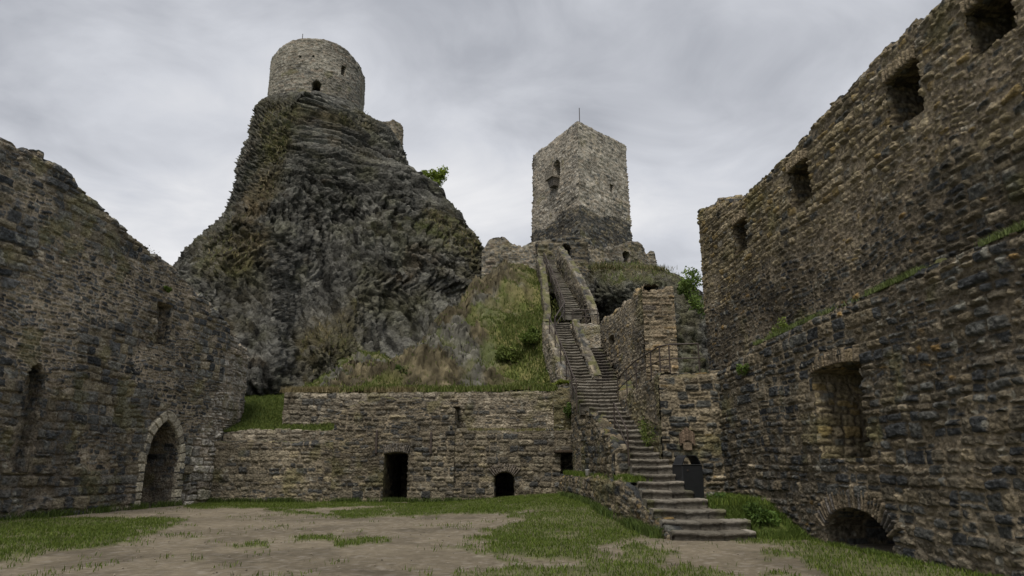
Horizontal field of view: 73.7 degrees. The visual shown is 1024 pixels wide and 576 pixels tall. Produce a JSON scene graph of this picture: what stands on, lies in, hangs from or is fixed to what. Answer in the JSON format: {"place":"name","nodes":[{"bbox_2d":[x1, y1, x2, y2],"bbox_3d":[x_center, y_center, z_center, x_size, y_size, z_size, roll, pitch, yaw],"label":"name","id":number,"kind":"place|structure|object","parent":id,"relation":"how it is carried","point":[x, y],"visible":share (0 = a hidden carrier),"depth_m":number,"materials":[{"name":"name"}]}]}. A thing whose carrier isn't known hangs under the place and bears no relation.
{"place":"outdoors","nodes":[
{"label":"outdoors","id":0,"kind":"place"},
{"bbox_2d":[0,491,664,538],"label":"grass","id":1,"kind":"structure","parent":0,"point":[642,528],"depth_m":23.88,"materials":[{"name":"green plant"}]},
{"bbox_2d":[173,90,517,396],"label":"crag","id":2,"kind":"structure","parent":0,"point":[338,212],"depth_m":51.71,"materials":[{"name":"grey stone"}]},
{"bbox_2d":[267,34,364,111],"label":"round tower","id":3,"kind":"structure","parent":2,"relation":"on","point":[316,64],"depth_m":65.47,"materials":[{"name":"stone"}]},
{"bbox_2d":[311,81,320,91],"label":"doorway","id":4,"kind":"structure","parent":3,"relation":"in","point":[316,85],"depth_m":65.24,"materials":[{"name":"black"}]},
{"bbox_2d":[341,65,345,76],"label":"window","id":5,"kind":"structure","parent":3,"relation":"in","point":[343,69],"depth_m":66.70,"materials":[{"name":"black"}]},
{"bbox_2d":[198,103,481,372],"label":"grass","id":6,"kind":"structure","parent":2,"relation":"on","point":[467,240],"depth_m":53.33,"materials":[{"name":"green plant"}]},
{"bbox_2d":[383,119,403,145],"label":"wall stump","id":7,"kind":"object","parent":2,"relation":"on","point":[396,127],"visible":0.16,"depth_m":65.48,"materials":[{"name":"grey stone"}]},
{"bbox_2d":[421,166,448,187],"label":"tree","id":8,"kind":"object","parent":2,"relation":"on","point":[435,175],"visible":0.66,"depth_m":63.76,"materials":[{"name":"green plant"}]},
{"bbox_2d":[570,323,600,347],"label":"landing wall","id":9,"kind":"structure","parent":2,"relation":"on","point":[592,333],"depth_m":38.99,"materials":[{"name":"stone"}]},
{"bbox_2d":[572,309,597,323],"bbox_3d":[4.239,1.718,39.441,1.484,0.979,0.059,0,-15,0],"label":"railing","id":10,"kind":"object","parent":9,"relation":"on","point":[585,316],"visible":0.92,"depth_m":39.45,"materials":[{"name":"metal"}]},
{"bbox_2d":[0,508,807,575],"bbox_3d":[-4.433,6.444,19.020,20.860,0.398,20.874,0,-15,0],"label":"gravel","id":11,"kind":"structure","parent":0,"point":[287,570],"depth_m":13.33,"materials":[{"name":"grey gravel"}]},
{"bbox_2d":[302,259,571,393],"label":"hillside","id":12,"kind":"structure","parent":0,"point":[421,363],"depth_m":38.65,"materials":[{"name":"green plant"}]},
{"bbox_2d":[395,364,410,374],"bbox_3d":[-5.796,4.634,36.274,1.288,1.080,1.202,-9,-17,31],"label":"bush","id":13,"kind":"object","parent":12,"relation":"on","point":[400,367],"visible":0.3,"depth_m":35.94,"materials":[{"name":"green plant"}]},
{"bbox_2d":[282,390,554,430],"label":"terrace wall","id":14,"kind":"structure","parent":12,"relation":"on","point":[525,409],"depth_m":33.21,"materials":[{"name":"stone"}]},
{"bbox_2d":[279,385,422,393],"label":"grass","id":15,"kind":"structure","parent":14,"relation":"on","point":[312,389],"depth_m":33.51,"materials":[{"name":"green plant"}]},
{"bbox_2d":[410,385,557,392],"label":"grass","id":16,"kind":"structure","parent":14,"relation":"on","point":[480,389],"depth_m":33.47,"materials":[{"name":"green plant"}]},
{"bbox_2d":[495,343,523,362],"bbox_3d":[-0.157,3.785,38.612,1.687,1.304,1.656,0,-15,0],"label":"bush","id":17,"kind":"object","parent":12,"relation":"on","point":[506,353],"visible":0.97,"depth_m":38.27,"materials":[{"name":"green plant"}]},
{"bbox_2d":[480,237,550,295],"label":"ruined wall","id":18,"kind":"structure","parent":12,"relation":"on","point":[496,251],"depth_m":54.21,"materials":[{"name":"grey stone"}]},
{"bbox_2d":[518,325,540,344],"bbox_3d":[0.995,2.673,39.023,1.349,1.281,1.568,0,-15,0],"label":"bush","id":19,"kind":"object","parent":12,"relation":"on","point":[530,335],"visible":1,"depth_m":38.99,"materials":[{"name":"green plant"}]},
{"bbox_2d":[536,256,550,345],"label":"parapet wall","id":20,"kind":"structure","parent":12,"relation":"on","point":[541,274],"depth_m":44.88,"materials":[{"name":"stone"}]},
{"bbox_2d":[542,322,570,387],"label":"parapet wall","id":21,"kind":"structure","parent":12,"relation":"on","point":[556,369],"depth_m":35.65,"materials":[{"name":"stone"}]},
{"bbox_2d":[549,317,577,410],"bbox_3d":[2.463,3.217,32.326,0.365,5.857,9.738,1,-15,-3],"label":"railing","id":22,"kind":"object","parent":21,"relation":"attached to","point":[554,335],"visible":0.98,"depth_m":32.69,"materials":[{"name":"metal"}]},
{"bbox_2d":[0,0,941,291],"label":"sky","id":23,"kind":"structure","parent":0,"point":[148,105],"materials":[{"name":"grey"}]},
{"bbox_2d":[0,494,971,575],"bbox_3d":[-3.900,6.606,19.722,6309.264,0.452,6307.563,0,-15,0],"label":"ground","id":24,"kind":"structure","parent":0,"point":[399,553],"depth_m":13.20,"materials":[{"name":"brown soil"}]},
{"bbox_2d":[0,137,249,518],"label":"castle wall","id":25,"kind":"structure","parent":24,"relation":"on","point":[123,379],"depth_m":24.00,"materials":[{"name":"stone"}]},
{"bbox_2d":[162,286,172,292],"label":"wall plant","id":26,"kind":"object","parent":25,"relation":"attached to","point":[168,289],"depth_m":27.81,"materials":[{"name":"green plant"}]},
{"bbox_2d":[209,440,332,501],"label":"terrace wall","id":27,"kind":"structure","parent":24,"relation":"on","point":[253,469],"depth_m":30.50,"materials":[{"name":"stone"}]},
{"bbox_2d":[223,428,333,441],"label":"kerb wall","id":28,"kind":"structure","parent":27,"relation":"on","point":[289,434],"depth_m":31.42,"materials":[{"name":"stone"}]},
{"bbox_2d":[329,397,457,502],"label":"retaining wall","id":29,"kind":"structure","parent":24,"relation":"on","point":[383,447],"depth_m":30.75,"materials":[{"name":"stone"}]},
{"bbox_2d":[382,452,408,500],"bbox_3d":[-5.190,9.046,32.758,1.286,2.430,5.115,0,-15,0],"label":"doorway","id":30,"kind":"structure","parent":29,"relation":"in","point":[395,481],"depth_m":33.13,"materials":[{"name":"stone"}]},
{"bbox_2d":[445,428,572,499],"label":"retaining wall","id":31,"kind":"structure","parent":24,"relation":"on","point":[492,464],"depth_m":30.66,"materials":[{"name":"stone"}]},
{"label":"ledge","id":32,"kind":"structure","parent":31,"relation":"on","visible":0},
{"bbox_2d":[460,427,553,430],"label":"grass","id":33,"kind":"structure","parent":32,"relation":"on","point":[512,429],"depth_m":31.14,"materials":[{"name":"green plant"}]},
{"bbox_2d":[553,386,571,430],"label":"stair wall","id":34,"kind":"structure","parent":32,"relation":"on","point":[562,397],"depth_m":31.52,"materials":[{"name":"stone"}]},
{"bbox_2d":[554,379,570,384],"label":"weed clump","id":35,"kind":"object","parent":34,"relation":"on","point":[560,381],"visible":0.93,"depth_m":31.99,"materials":[{"name":"green plant"}]},
{"bbox_2d":[563,402,571,418],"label":"weed clump","id":36,"kind":"object","parent":34,"relation":"attached to","point":[567,410],"visible":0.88,"depth_m":31.16,"materials":[{"name":"green plant"}]},
{"bbox_2d":[553,323,591,380],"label":"stone stairs","id":37,"kind":"structure","parent":34,"relation":"on","point":[577,363],"depth_m":34.90,"materials":[{"name":"grey stone"}]},
{"bbox_2d":[570,397,629,484],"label":"parapet wall","id":38,"kind":"structure","parent":24,"relation":"on","point":[597,441],"depth_m":24.61,"materials":[{"name":"stone"}]},
{"bbox_2d":[558,474,682,539],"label":"wall","id":39,"kind":"structure","parent":24,"relation":"on","point":[618,496],"depth_m":19.10,"materials":[{"name":"stone"}]},
{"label":"planting bed","id":40,"kind":"structure","parent":39,"relation":"in","visible":0},
{"bbox_2d":[563,470,652,481],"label":"grass","id":41,"kind":"structure","parent":40,"relation":"on","point":[629,477],"depth_m":19.56,"materials":[{"name":"green plant"}]},
{"bbox_2d":[569,380,756,540],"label":"stone stairs","id":42,"kind":"structure","parent":24,"relation":"on","point":[693,516],"depth_m":18.08,"materials":[{"name":"grey stone"}]},
{"bbox_2d":[572,319,601,380],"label":"parapet wall","id":43,"kind":"structure","parent":42,"relation":"on","point":[582,344],"depth_m":35.34,"materials":[{"name":"stone"}]},
{"bbox_2d":[590,347,616,380],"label":"stone stairs","id":44,"kind":"structure","parent":42,"relation":"on","point":[606,369],"depth_m":33.49,"materials":[{"name":"grey stone"}]},
{"bbox_2d":[613,402,629,465],"bbox_3d":[3.494,4.636,21.950,0.050,2.235,3.470,-1,-15,2],"label":"railing","id":45,"kind":"object","parent":42,"relation":"on","point":[614,407],"visible":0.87,"depth_m":21.31,"materials":[{"name":"metal"}]},
{"bbox_2d":[617,370,727,498],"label":"landing wall","id":46,"kind":"structure","parent":24,"relation":"on","point":[672,406],"depth_m":20.55,"materials":[{"name":"stone"}]},
{"bbox_2d":[638,415,657,448],"bbox_3d":[4.317,4.818,22.037,0.366,1.454,2.812,0,-15,0],"label":"creeper","id":47,"kind":"object","parent":46,"relation":"attached to","point":[645,437],"visible":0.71,"depth_m":21.77,"materials":[{"name":"green plant"}]},
{"bbox_2d":[617,343,700,402],"bbox_3d":[4.488,3.133,24.016,1.089,1.334,6.725,3,-15,-13],"label":"railing","id":48,"kind":"object","parent":46,"relation":"on","point":[660,360],"visible":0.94,"depth_m":21.56,"materials":[{"name":"metal"}]},
{"bbox_2d":[679,428,694,449],"bbox_3d":[5.184,4.475,20.232,0.449,0.659,0.172,0,-15,0],"label":"wall ornament","id":49,"kind":"object","parent":46,"relation":"attached to","point":[686,434],"depth_m":20.18,"materials":[{"name":"stone"}]},
{"bbox_2d":[697,0,1023,575],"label":"castle wall","id":50,"kind":"structure","parent":24,"relation":"on","point":[893,413],"depth_m":12.56,"materials":[{"name":"stone"}]},
{"bbox_2d":[736,362,749,374],"bbox_3d":[6.299,2.209,18.648,0.221,0.409,0.647,2,-15,-9],"label":"wall plant","id":51,"kind":"object","parent":50,"relation":"attached to","point":[740,369],"depth_m":18.65,"materials":[{"name":"green plant"}]},
{"bbox_2d":[769,316,788,336],"bbox_3d":[6.646,1.002,17.039,0.261,0.478,1.166,0,-15,0],"label":"wall plant","id":52,"kind":"object","parent":50,"relation":"attached to","point":[782,324],"depth_m":16.78,"materials":[{"name":"green plant"}]},
{"bbox_2d":[752,219,1023,344],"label":"grass","id":53,"kind":"structure","parent":50,"relation":"on","point":[994,236],"depth_m":12.37,"materials":[{"name":"green plant"}]},
{"bbox_2d":[796,534,1007,575],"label":"grass","id":54,"kind":"structure","parent":24,"relation":"on","point":[866,550],"depth_m":12.54,"materials":[{"name":"green plant"}]},
{"bbox_2d":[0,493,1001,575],"bbox_3d":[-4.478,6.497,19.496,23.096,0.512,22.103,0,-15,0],"label":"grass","id":55,"kind":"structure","parent":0,"point":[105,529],"depth_m":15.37,"materials":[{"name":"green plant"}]},
{"bbox_2d":[550,261,708,373],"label":"crag","id":56,"kind":"structure","parent":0,"point":[609,297],"depth_m":46.10,"materials":[{"name":"grey stone"}]},
{"bbox_2d":[535,233,590,292],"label":"gate wall","id":57,"kind":"structure","parent":56,"relation":"on","point":[576,248],"depth_m":53.66,"materials":[{"name":"grey stone"}]},
{"bbox_2d":[545,256,581,319],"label":"stone stairs","id":58,"kind":"structure","parent":56,"relation":"on","point":[571,304],"depth_m":43.74,"materials":[{"name":"grey stone"}]},
{"bbox_2d":[543,252,564,333],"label":"railing","id":59,"kind":"object","parent":58,"relation":"on","point":[560,295],"visible":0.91,"depth_m":42.51,"materials":[{"name":"metal"}]},
{"bbox_2d":[556,246,598,323],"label":"parapet wall","id":60,"kind":"structure","parent":56,"relation":"on","point":[570,274],"depth_m":45.83,"materials":[{"name":"stone"}]},
{"bbox_2d":[530,108,632,247],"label":"square tower","id":61,"kind":"structure","parent":56,"relation":"on","point":[580,182],"depth_m":60.67,"materials":[{"name":"stone"}]},
{"bbox_2d":[588,241,647,264],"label":"ruined wall","id":62,"kind":"structure","parent":56,"relation":"on","point":[630,251],"depth_m":58.41,"materials":[{"name":"grey stone"}]},
{"bbox_2d":[622,251,630,262],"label":"doorway","id":63,"kind":"structure","parent":62,"relation":"in","point":[626,256],"depth_m":59.03,"materials":[{"name":"black"}]},
{"bbox_2d":[550,259,696,373],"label":"grass","id":64,"kind":"structure","parent":56,"relation":"on","point":[641,277],"depth_m":52.31,"materials":[{"name":"green plant"}]},
{"bbox_2d":[578,260,674,271],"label":"grass","id":65,"kind":"structure","parent":56,"relation":"on","point":[605,266],"depth_m":53.53,"materials":[{"name":"green plant"}]},
{"bbox_2d":[647,251,656,265],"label":"wall stump","id":66,"kind":"object","parent":56,"relation":"on","point":[651,258],"visible":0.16,"depth_m":60.62,"materials":[{"name":"grey stone"}]},
{"bbox_2d":[677,266,704,318],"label":"bush","id":67,"kind":"object","parent":56,"relation":"on","point":[683,287],"visible":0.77,"depth_m":47.23,"materials":[{"name":"green plant"}]},
{"bbox_2d":[708,496,814,540],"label":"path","id":68,"kind":"structure","parent":0,"point":[766,526],"depth_m":15.96,"materials":[{"name":"green plant"}]},
{"bbox_2d":[672,455,703,497],"bbox_3d":[4.816,5.209,18.688,0.650,1.220,0.615,4,-15,-14],"label":"litter bin","id":69,"kind":"object","parent":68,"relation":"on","point":[690,475],"visible":0.72,"depth_m":18.46,"materials":[{"name":"metal"}]},
{"bbox_2d":[706,491,728,499],"bbox_3d":[5.652,5.692,18.551,0.675,0.384,1.207,0,-15,0],"label":"weed clump","id":70,"kind":"object","parent":68,"relation":"on","point":[719,494],"visible":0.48,"depth_m":18.57,"materials":[{"name":"green plant"}]},
{"bbox_2d":[703,491,769,505],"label":"grass","id":71,"kind":"structure","parent":68,"relation":"on","point":[737,497],"depth_m":16.94,"materials":[{"name":"green plant"}]},
{"bbox_2d":[741,499,781,527],"bbox_3d":[5.934,5.431,16.430,0.864,0.723,1.634,0,-15,0],"label":"weed clump","id":72,"kind":"object","parent":68,"relation":"on","point":[759,515],"visible":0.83,"depth_m":15.98,"materials":[{"name":"green plant"}]},
{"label":"terrace","id":73,"kind":"structure","parent":0,"visible":0},
{"bbox_2d":[223,391,363,431],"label":"grass","id":74,"kind":"structure","parent":73,"relation":"on","point":[257,407],"depth_m":34.34,"materials":[{"name":"green plant"}]},
{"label":"landing","id":75,"kind":"structure","parent":0,"visible":0},
{"bbox_2d":[600,284,678,387],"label":"pier wall","id":76,"kind":"structure","parent":75,"relation":"on","point":[641,322],"depth_m":28.97,"materials":[{"name":"stone"}]}
]}

